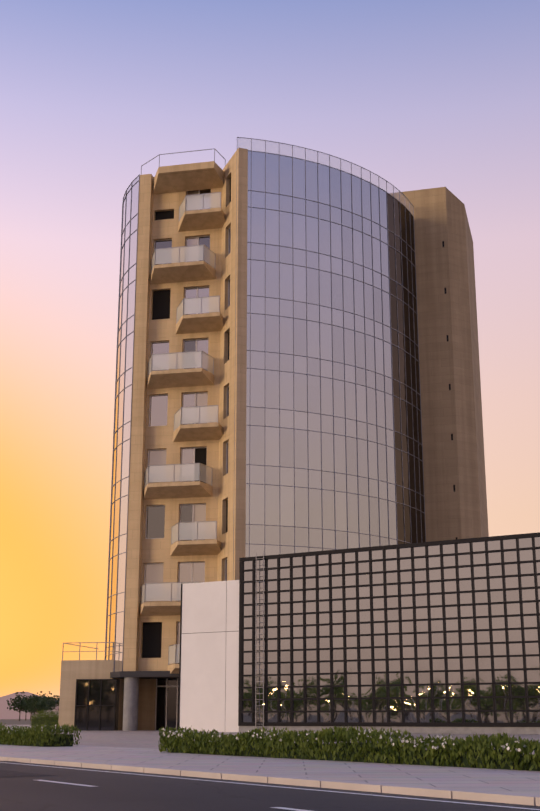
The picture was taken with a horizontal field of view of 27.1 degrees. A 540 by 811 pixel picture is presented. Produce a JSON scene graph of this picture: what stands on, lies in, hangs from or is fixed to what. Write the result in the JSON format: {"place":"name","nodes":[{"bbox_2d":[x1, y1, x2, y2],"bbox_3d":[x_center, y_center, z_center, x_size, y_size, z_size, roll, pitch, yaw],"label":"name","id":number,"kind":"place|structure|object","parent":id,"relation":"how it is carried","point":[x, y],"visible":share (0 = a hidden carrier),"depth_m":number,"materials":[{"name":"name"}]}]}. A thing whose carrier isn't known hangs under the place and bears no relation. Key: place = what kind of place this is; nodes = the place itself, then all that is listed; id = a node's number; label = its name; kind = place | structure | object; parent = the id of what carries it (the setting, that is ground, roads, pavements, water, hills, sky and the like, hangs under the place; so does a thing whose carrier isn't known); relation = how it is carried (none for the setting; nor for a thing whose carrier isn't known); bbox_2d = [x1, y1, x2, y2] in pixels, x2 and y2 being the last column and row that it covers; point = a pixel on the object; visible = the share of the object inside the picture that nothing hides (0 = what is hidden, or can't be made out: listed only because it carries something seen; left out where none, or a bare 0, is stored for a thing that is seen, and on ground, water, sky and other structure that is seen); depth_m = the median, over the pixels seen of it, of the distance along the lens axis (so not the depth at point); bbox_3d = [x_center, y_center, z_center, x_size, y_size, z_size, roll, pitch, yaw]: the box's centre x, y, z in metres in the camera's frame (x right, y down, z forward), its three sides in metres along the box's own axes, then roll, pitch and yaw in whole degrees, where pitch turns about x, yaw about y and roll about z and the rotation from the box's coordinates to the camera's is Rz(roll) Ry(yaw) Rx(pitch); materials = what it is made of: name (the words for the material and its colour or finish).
{"place":"outdoors","nodes":[
{"label":"outdoors","id":0,"kind":"place"},
{"bbox_2d":[0,719,31,724],"bbox_3d":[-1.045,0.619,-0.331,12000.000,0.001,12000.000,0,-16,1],"label":"ground","id":1,"kind":"structure","parent":0,"point":[14,722],"depth_m":233.16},
{"bbox_2d":[6,691,31,720],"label":"tree","id":2,"kind":"object","parent":1,"relation":"on","point":[19,702],"visible":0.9,"depth_m":406.35,"materials":[{"name":"green plant"}]},
{"bbox_2d":[24,692,44,711],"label":"tree","id":3,"kind":"object","parent":1,"relation":"on","point":[34,699],"visible":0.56,"depth_m":343.69,"materials":[{"name":"green plant"}]},
{"bbox_2d":[30,698,54,714],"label":"tree","id":4,"kind":"object","parent":1,"relation":"on","point":[41,705],"visible":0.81,"depth_m":290.32,"materials":[{"name":"green plant"}]},
{"bbox_2d":[29,691,58,712],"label":"tree","id":5,"kind":"object","parent":1,"relation":"on","point":[43,695],"visible":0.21,"depth_m":387.73,"materials":[{"name":"green plant"}]},
{"bbox_2d":[33,696,55,710],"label":"tree","id":6,"kind":"object","parent":1,"relation":"on","point":[51,702],"visible":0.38,"depth_m":319.55,"materials":[{"name":"green plant"}]},
{"bbox_2d":[52,695,59,710],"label":"tree","id":7,"kind":"object","parent":1,"relation":"on","point":[56,699],"visible":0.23,"depth_m":678.23,"materials":[{"name":"green plant"}]},
{"bbox_2d":[0,755,539,805],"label":"kerb","id":8,"kind":"structure","parent":1,"relation":"on","point":[509,798],"depth_m":11.66,"materials":[{"name":"concrete"}]},
{"bbox_2d":[0,692,58,718],"bbox_3d":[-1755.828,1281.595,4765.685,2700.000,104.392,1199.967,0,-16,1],"label":"hills","id":9,"kind":"structure","parent":0,"point":[6,713],"depth_m":4378.82,"materials":[{"name":"grey"}]},
{"bbox_2d":[123,148,247,730],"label":"facade","id":10,"kind":"structure","parent":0,"point":[157,511],"depth_m":66.74,"materials":[{"name":"beige paint"}]},
{"bbox_2d":[105,174,139,671],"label":"glass curtain wall","id":11,"kind":"structure","parent":10,"relation":"attached to","point":[115,609],"depth_m":68.86,"materials":[{"name":"clear glass"}]},
{"bbox_2d":[110,671,178,678],"bbox_3d":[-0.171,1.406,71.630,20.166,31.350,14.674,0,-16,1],"label":"canopy","id":12,"kind":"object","parent":10,"relation":"attached to","point":[148,674],"depth_m":63.30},
{"bbox_2d":[141,148,225,664],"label":"tower balustrades","id":13,"kind":"object","parent":10,"relation":"attached to","point":[171,591],"visible":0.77,"depth_m":66.39,"materials":[{"name":"clear glass"}]},
{"bbox_2d":[233,137,425,568],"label":"glass curtain wall","id":14,"kind":"structure","parent":10,"relation":"attached to","point":[334,452],"depth_m":67.94,"materials":[{"name":"glass"}]},
{"bbox_2d":[0,762,539,810],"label":"road","id":15,"kind":"structure","parent":0,"point":[120,791],"depth_m":10.23,"materials":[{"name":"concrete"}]},
{"bbox_2d":[0,761,55,776],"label":"road repairs","id":16,"kind":"structure","parent":15,"relation":"on","point":[5,773],"depth_m":14.22,"materials":[{"name":"grey asphalt"}]},
{"bbox_2d":[0,762,539,810],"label":"road markings","id":17,"kind":"object","parent":15,"relation":"on","point":[271,786],"visible":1,"depth_m":11.19,"materials":[{"name":"white paint"}]},
{"bbox_2d":[0,744,539,794],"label":"sidewalk","id":18,"kind":"structure","parent":0,"point":[504,780],"depth_m":14.60,"materials":[{"name":"grey concrete"}]},
{"bbox_2d":[0,723,81,746],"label":"hedge","id":19,"kind":"object","parent":18,"relation":"on","point":[42,735],"visible":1,"depth_m":26.43,"materials":[{"name":"green plant"}]},
{"bbox_2d":[158,725,539,770],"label":"hedge","id":20,"kind":"object","parent":18,"relation":"on","point":[476,751],"visible":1,"depth_m":16.73,"materials":[{"name":"green plant"}]},
{"bbox_2d":[0,0,539,697],"label":"sky","id":21,"kind":"structure","parent":0,"point":[414,94],"materials":[{"name":"blue"}]},
{"bbox_2d":[5,725,539,754],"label":"plaza","id":22,"kind":"structure","parent":0,"point":[138,739],"depth_m":39.49,"materials":[{"name":"grey concrete"}]},
{"bbox_2d":[30,709,58,725],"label":"hedge","id":23,"kind":"object","parent":22,"relation":"on","point":[39,719],"visible":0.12,"depth_m":101.97,"materials":[{"name":"green plant"}]},
{"bbox_2d":[58,642,123,730],"bbox_3d":[-9.886,17.006,67.468,3.650,5.020,6.560,-3,-16,12],"label":"annex","id":24,"kind":"object","parent":22,"relation":"on","point":[91,695],"visible":0.79,"depth_m":64.50,"materials":[{"name":"beige paint"}]},
{"bbox_2d":[238,532,539,733],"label":"glass grid wall","id":25,"kind":"structure","parent":22,"relation":"on","point":[437,637],"depth_m":52.43,"materials":[{"name":"glass"},{"name":"dark metal"}]},
{"bbox_2d":[178,580,238,731],"bbox_3d":[-3.046,12.908,57.658,3.715,7.620,0.340,-9,-18,30],"label":"wall panel","id":26,"kind":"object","parent":25,"relation":"attached to","point":[209,662],"depth_m":57.53,"materials":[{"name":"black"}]},
{"bbox_2d":[389,187,488,541],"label":"tower slab","id":27,"kind":"structure","parent":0,"point":[455,494],"depth_m":75.31,"materials":[{"name":"beige concrete"}]}
]}

